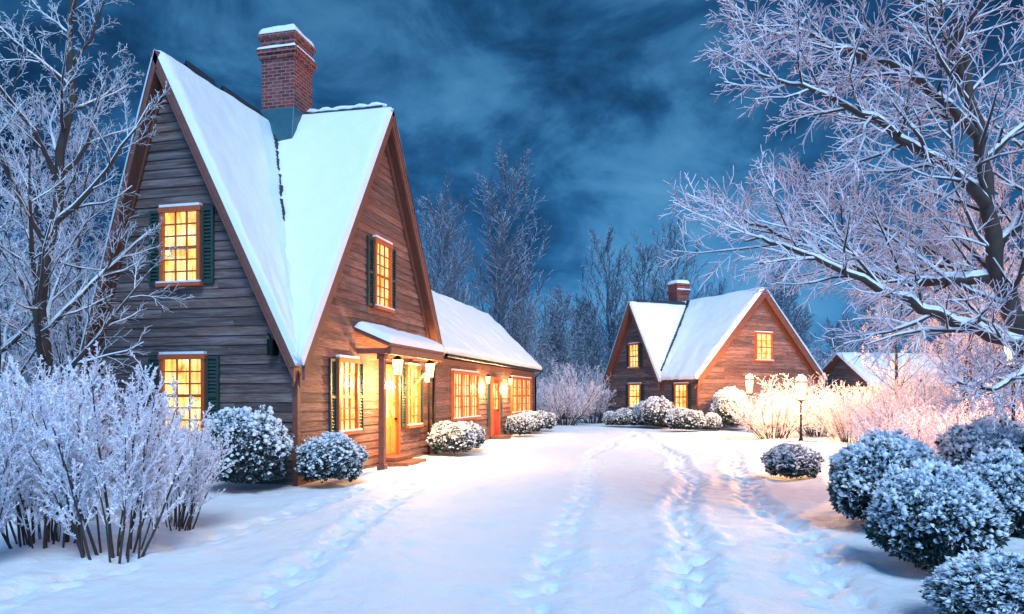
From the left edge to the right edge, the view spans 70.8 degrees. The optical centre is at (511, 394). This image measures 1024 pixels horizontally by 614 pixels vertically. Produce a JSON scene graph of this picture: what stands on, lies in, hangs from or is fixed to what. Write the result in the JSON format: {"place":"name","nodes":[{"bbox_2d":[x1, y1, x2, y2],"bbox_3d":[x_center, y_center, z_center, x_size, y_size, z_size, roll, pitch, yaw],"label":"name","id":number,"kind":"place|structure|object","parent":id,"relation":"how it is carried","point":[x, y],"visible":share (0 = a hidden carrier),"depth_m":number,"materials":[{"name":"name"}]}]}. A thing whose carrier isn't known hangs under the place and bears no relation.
{"place":"outdoors","nodes":[
{"label":"outdoors","id":0,"kind":"place"},
{"bbox_2d":[0,392,1023,613],"bbox_3d":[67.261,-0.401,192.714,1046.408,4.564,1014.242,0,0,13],"label":"snow ground","id":1,"kind":"structure","parent":0,"point":[590,518],"depth_m":8.06,"materials":[{"name":"white snow"}]},
{"bbox_2d":[0,206,18,354],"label":"bare tree","id":2,"kind":"object","parent":1,"relation":"on","point":[8,226],"visible":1,"depth_m":9.88,"materials":[{"name":"white plant"}]},
{"bbox_2d":[0,214,27,379],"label":"frosted tree","id":3,"kind":"object","parent":1,"relation":"on","point":[18,301],"visible":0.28,"depth_m":15.82,"materials":[{"name":"white plant"}]},
{"bbox_2d":[0,393,32,537],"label":"frosted shrub","id":4,"kind":"object","parent":1,"relation":"on","point":[6,496],"visible":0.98,"depth_m":6.80,"materials":[{"name":"white plant"}]},
{"bbox_2d":[0,16,91,396],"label":"bare tree","id":5,"kind":"object","parent":1,"relation":"on","point":[11,341],"visible":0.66,"depth_m":12.64,"materials":[{"name":"white plant"}]},
{"bbox_2d":[0,361,96,512],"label":"frosted shrub","id":6,"kind":"object","parent":1,"relation":"on","point":[15,401],"visible":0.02,"depth_m":10.64,"materials":[{"name":"white plant"}]},
{"bbox_2d":[0,90,99,397],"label":"frosted tree","id":7,"kind":"object","parent":1,"relation":"on","point":[37,155],"visible":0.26,"depth_m":21.08,"materials":[{"name":"white plant"}]},
{"bbox_2d":[0,354,121,548],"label":"frosted shrub","id":8,"kind":"object","parent":1,"relation":"on","point":[26,494],"visible":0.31,"depth_m":7.58,"materials":[{"name":"white plant"}]},
{"bbox_2d":[12,100,111,406],"bbox_3d":[-10.921,-2.805,17.995,3.340,9.368,2.747,0,0,22],"label":"frosted tree","id":9,"kind":"object","parent":1,"relation":"on","point":[78,331],"visible":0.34,"depth_m":17.89,"materials":[{"name":"white plant"}]},
{"bbox_2d":[3,376,126,522],"bbox_3d":[-5.931,0.750,9.491,1.592,2.082,1.385,0,0,33],"label":"frosted shrub","id":10,"kind":"object","parent":1,"relation":"on","point":[113,423],"visible":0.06,"depth_m":9.47,"materials":[{"name":"white plant"}]},
{"bbox_2d":[1,342,146,458],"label":"frosted shrub","id":11,"kind":"object","parent":1,"relation":"on","point":[30,379],"visible":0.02,"depth_m":13.56,"materials":[{"name":"white plant"}]},
{"bbox_2d":[6,348,154,466],"bbox_3d":[-7.693,0.491,12.489,2.932,2.663,3.496,0,0,7],"label":"frosted shrub","id":12,"kind":"object","parent":1,"relation":"on","point":[118,411],"visible":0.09,"depth_m":12.58,"materials":[{"name":"white plant"}]},
{"bbox_2d":[0,0,193,505],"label":"bare tree","id":13,"kind":"object","parent":1,"relation":"on","point":[43,322],"visible":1,"depth_m":11.17,"materials":[{"name":"white plant"}]},
{"bbox_2d":[1,341,196,563],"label":"frosted shrub","id":14,"kind":"object","parent":1,"relation":"on","point":[142,486],"visible":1,"depth_m":7.12,"materials":[{"name":"white plant"}]},
{"bbox_2d":[129,402,240,530],"bbox_3d":[-4.176,0.929,9.005,1.293,1.690,1.125,0,0,25],"label":"frosted shrub","id":15,"kind":"object","parent":1,"relation":"on","point":[194,497],"visible":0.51,"depth_m":8.90,"materials":[{"name":"white plant"}]},
{"bbox_2d":[198,404,294,483],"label":"snowy bush","id":16,"kind":"object","parent":1,"relation":"on","point":[262,450],"visible":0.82,"depth_m":12.36,"materials":[{"name":"white plant"}]},
{"bbox_2d":[76,24,543,485],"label":"timber cottage","id":17,"kind":"structure","parent":1,"relation":"on","point":[316,306],"depth_m":14.97,"materials":[{"name":"wood"}]},
{"bbox_2d":[148,202,532,435],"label":"windows","id":18,"kind":"structure","parent":17,"relation":"in","point":[182,224],"depth_m":14.32,"materials":[{"name":"yellow glass"}]},
{"bbox_2d":[378,364,501,455],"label":"doors","id":19,"kind":"structure","parent":17,"relation":"in","point":[393,383],"depth_m":18.27,"materials":[{"name":"brown"}]},
{"bbox_2d":[293,431,368,483],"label":"snowy bush","id":20,"kind":"object","parent":1,"relation":"on","point":[325,456],"visible":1,"depth_m":13.19,"materials":[{"name":"white plant"}]},
{"bbox_2d":[426,420,476,453],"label":"snowy bush","id":21,"kind":"object","parent":1,"relation":"on","point":[447,436],"visible":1,"depth_m":19.87,"materials":[{"name":"white plant"}]},
{"bbox_2d":[456,421,485,448],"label":"snowy bush","id":22,"kind":"object","parent":1,"relation":"on","point":[479,433],"visible":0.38,"depth_m":21.73,"materials":[{"name":"white plant"}]},
{"bbox_2d":[0,83,1023,417],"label":"distant trees","id":23,"kind":"object","parent":1,"relation":"on","point":[584,333],"visible":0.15,"depth_m":50.71,"materials":[{"name":"grey plant"}]},
{"bbox_2d":[504,412,535,435],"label":"snowy bush","id":24,"kind":"object","parent":1,"relation":"on","point":[523,423],"visible":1,"depth_m":29.08,"materials":[{"name":"white plant"}]},
{"bbox_2d":[522,410,545,431],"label":"snowy bush","id":25,"kind":"object","parent":1,"relation":"on","point":[537,419],"visible":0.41,"depth_m":30.97,"materials":[{"name":"white plant"}]},
{"bbox_2d":[537,410,556,428],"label":"snowy bush","id":26,"kind":"object","parent":1,"relation":"on","point":[549,420],"visible":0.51,"depth_m":33.82,"materials":[{"name":"white plant"}]},
{"bbox_2d":[536,373,578,411],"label":"frosted shrub","id":27,"kind":"object","parent":1,"relation":"on","point":[544,392],"visible":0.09,"depth_m":42.15,"materials":[{"name":"white plant"}]},
{"bbox_2d":[536,363,609,425],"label":"frosted shrub","id":28,"kind":"object","parent":1,"relation":"on","point":[555,408],"visible":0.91,"depth_m":40.26,"materials":[{"name":"white plant"}]},
{"bbox_2d":[559,366,616,423],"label":"frosted shrub","id":29,"kind":"object","parent":1,"relation":"on","point":[603,405],"visible":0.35,"depth_m":42.79,"materials":[{"name":"white plant"}]},
{"bbox_2d":[601,411,616,424],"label":"snowy bush","id":30,"kind":"object","parent":1,"relation":"on","point":[608,417],"visible":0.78,"depth_m":38.19,"materials":[{"name":"white plant"}]},
{"bbox_2d":[612,408,640,425],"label":"snowy bush","id":31,"kind":"object","parent":1,"relation":"on","point":[625,416],"visible":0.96,"depth_m":37.57,"materials":[{"name":"white plant"}]},
{"bbox_2d":[633,400,653,424],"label":"snowy bush","id":32,"kind":"object","parent":1,"relation":"on","point":[636,408],"visible":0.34,"depth_m":37.72,"materials":[{"name":"white plant"}]},
{"bbox_2d":[639,395,674,424],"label":"snowy bush","id":33,"kind":"object","parent":1,"relation":"on","point":[655,409],"visible":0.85,"depth_m":36.28,"materials":[{"name":"white plant"}]},
{"bbox_2d":[664,407,705,429],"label":"snowy bush","id":34,"kind":"object","parent":1,"relation":"on","point":[681,418],"visible":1,"depth_m":32.84,"materials":[{"name":"white plant"}]},
{"bbox_2d":[703,412,722,429],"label":"snowy bush","id":35,"kind":"object","parent":1,"relation":"on","point":[713,420],"visible":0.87,"depth_m":33.64,"materials":[{"name":"white plant"}]},
{"bbox_2d":[602,280,827,429],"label":"neighbour cottage","id":36,"kind":"structure","parent":1,"relation":"on","point":[679,348],"depth_m":37.97,"materials":[{"name":"wood"}]},
{"bbox_2d":[626,331,774,409],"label":"windows","id":37,"kind":"structure","parent":36,"relation":"in","point":[681,396],"depth_m":37.50,"materials":[{"name":"yellow glass"}]},
{"bbox_2d":[710,386,752,426],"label":"snowy bush","id":38,"kind":"object","parent":1,"relation":"on","point":[719,404],"visible":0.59,"depth_m":33.90,"materials":[{"name":"white plant"}]},
{"bbox_2d":[745,374,753,431],"bbox_3d":[10.747,0.425,32.597,0.396,2.750,0.377,0,0,13],"label":"garden lamp post","id":39,"kind":"object","parent":1,"relation":"on","point":[749,380],"visible":0.64,"depth_m":32.48,"materials":[{"name":"glass"}]},
{"bbox_2d":[531,342,1023,419],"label":"distant undergrowth","id":40,"kind":"object","parent":1,"relation":"on","point":[593,373],"visible":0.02,"depth_m":49.80,"materials":[{"name":"white plant"}]},
{"bbox_2d":[725,373,832,438],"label":"frosted shrub","id":41,"kind":"object","parent":1,"relation":"on","point":[778,415],"visible":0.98,"depth_m":26.80,"materials":[{"name":"white plant"}]},
{"bbox_2d":[760,442,825,478],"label":"snowy bush","id":42,"kind":"object","parent":1,"relation":"on","point":[791,460],"visible":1,"depth_m":14.07,"materials":[{"name":"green plant"}]},
{"bbox_2d":[795,375,806,440],"bbox_3d":[10.017,0.550,24.958,0.396,2.500,0.377,0,0,13],"label":"garden lamp post","id":43,"kind":"object","parent":1,"relation":"on","point":[800,384],"visible":0.93,"depth_m":24.85,"materials":[{"name":"metal"}]},
{"bbox_2d":[756,372,866,436],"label":"frosted shrub","id":44,"kind":"object","parent":1,"relation":"on","point":[809,432],"visible":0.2,"depth_m":28.72,"materials":[{"name":"white plant"}]},
{"bbox_2d":[653,0,1023,432],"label":"spreading tree","id":45,"kind":"object","parent":1,"relation":"on","point":[973,123],"visible":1,"depth_m":8.74,"materials":[{"name":"white plant"}]},
{"bbox_2d":[791,380,904,442],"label":"frosted shrub","id":46,"kind":"object","parent":1,"relation":"on","point":[841,426],"visible":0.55,"depth_m":23.73,"materials":[{"name":"white plant"}]},
{"bbox_2d":[815,359,962,429],"bbox_3d":[13.631,0.272,25.196,5.784,3.147,4.851,0,0,-38],"label":"frosted shrub","id":47,"kind":"object","parent":1,"relation":"on","point":[867,393],"visible":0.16,"depth_m":24.85,"materials":[{"name":"white plant"}]},
{"bbox_2d":[826,427,951,520],"bbox_3d":[4.643,1.022,8.928,1.444,1.262,1.511,0,0,44],"label":"snowy bush","id":48,"kind":"object","parent":1,"relation":"on","point":[862,465],"visible":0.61,"depth_m":8.64,"materials":[{"name":"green plant"}]},
{"bbox_2d":[818,352,972,416],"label":"cottage","id":49,"kind":"structure","parent":1,"relation":"on","point":[838,368],"depth_m":41.84,"materials":[{"name":"brown"}]},
{"bbox_2d":[836,386,954,440],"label":"frosted shrub","id":50,"kind":"object","parent":1,"relation":"on","point":[890,413],"visible":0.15,"depth_m":19.09,"materials":[{"name":"white plant"}]},
{"bbox_2d":[853,251,948,411],"bbox_3d":[12.257,-1.438,22.975,2.961,6.565,2.618,0,0,-36],"label":"frosted tree","id":51,"kind":"object","parent":1,"relation":"on","point":[896,366],"visible":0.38,"depth_m":22.65,"materials":[{"name":"white plant"}]},
{"bbox_2d":[838,395,968,446],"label":"frosted shrub","id":52,"kind":"object","parent":1,"relation":"on","point":[895,421],"visible":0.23,"depth_m":16.24,"materials":[{"name":"white plant"}]},
{"bbox_2d":[847,406,960,454],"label":"frosted shrub","id":53,"kind":"object","parent":1,"relation":"on","point":[921,429],"visible":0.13,"depth_m":14.31,"materials":[{"name":"white plant"}]},
{"bbox_2d":[824,368,1005,433],"bbox_3d":[11.858,0.491,21.661,4.105,2.663,4.894,0,0,-21],"label":"frosted shrub","id":54,"kind":"object","parent":1,"relation":"on","point":[930,403],"visible":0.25,"depth_m":21.69,"materials":[{"name":"white plant"}]},
{"bbox_2d":[853,362,988,426],"bbox_3d":[15.784,0.272,27.647,5.370,3.147,4.505,0,0,11],"label":"frosted shrub","id":55,"kind":"object","parent":1,"relation":"on","point":[930,395],"visible":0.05,"depth_m":27.16,"materials":[{"name":"white plant"}]},
{"bbox_2d":[861,458,1012,571],"bbox_3d":[4.027,1.133,6.854,1.198,1.065,1.253,0,0,-38],"label":"snowy bush","id":56,"kind":"object","parent":1,"relation":"on","point":[932,513],"visible":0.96,"depth_m":6.53,"materials":[{"name":"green plant"}]},
{"bbox_2d":[911,228,1000,404],"bbox_3d":[17.162,-2.349,28.031,3.820,8.471,3.377,0,0,-36],"label":"frosted tree","id":57,"kind":"object","parent":1,"relation":"on","point":[943,346],"visible":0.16,"depth_m":27.75,"materials":[{"name":"white plant"}]},
{"bbox_2d":[897,378,1023,435],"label":"frosted shrub","id":58,"kind":"object","parent":1,"relation":"on","point":[960,417],"visible":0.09,"depth_m":15.85,"materials":[{"name":"white plant"}]},
{"bbox_2d":[917,192,1023,416],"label":"frosted tree","id":59,"kind":"object","parent":1,"relation":"on","point":[970,350],"visible":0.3,"depth_m":18.32,"materials":[{"name":"white plant"}]},
{"bbox_2d":[918,545,1023,613],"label":"snowy bush","id":60,"kind":"object","parent":1,"relation":"on","point":[990,581],"visible":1,"depth_m":4.94,"materials":[{"name":"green plant"}]},
{"bbox_2d":[933,414,1023,467],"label":"snowy bush","id":61,"kind":"object","parent":1,"relation":"on","point":[958,444],"visible":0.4,"depth_m":9.52,"materials":[{"name":"white plant"}]},
{"bbox_2d":[941,142,1023,416],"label":"frosted tree","id":62,"kind":"object","parent":1,"relation":"on","point":[1001,190],"visible":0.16,"depth_m":21.45,"materials":[{"name":"white plant"}]},
{"bbox_2d":[959,447,1023,538],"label":"snowy bush","id":63,"kind":"object","parent":1,"relation":"on","point":[1000,472],"visible":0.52,"depth_m":7.80,"materials":[{"name":"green plant"}]},
{"bbox_2d":[991,381,1023,421],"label":"frosted shrub","id":64,"kind":"object","parent":1,"relation":"on","point":[1015,406],"visible":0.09,"depth_m":19.25,"materials":[{"name":"white plant"}]},
{"bbox_2d":[1003,346,1014,420],"bbox_3d":[9.454,0.300,13.579,0.288,3.000,0.274,0,0,13],"label":"garden lamp post","id":65,"kind":"object","parent":1,"relation":"on","point":[1012,418],"visible":0.04,"depth_m":13.56,"materials":[{"name":"metal"}]},
{"bbox_2d":[1011,250,1023,305],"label":"frosted tree","id":66,"kind":"object","parent":1,"relation":"on","point":[1015,260],"visible":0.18,"depth_m":24.12,"materials":[{"name":"white plant"}]},
{"bbox_2d":[0,0,1023,387],"label":"sky","id":67,"kind":"structure","parent":0,"point":[609,102],"materials":[{"name":"blue"}]}
]}

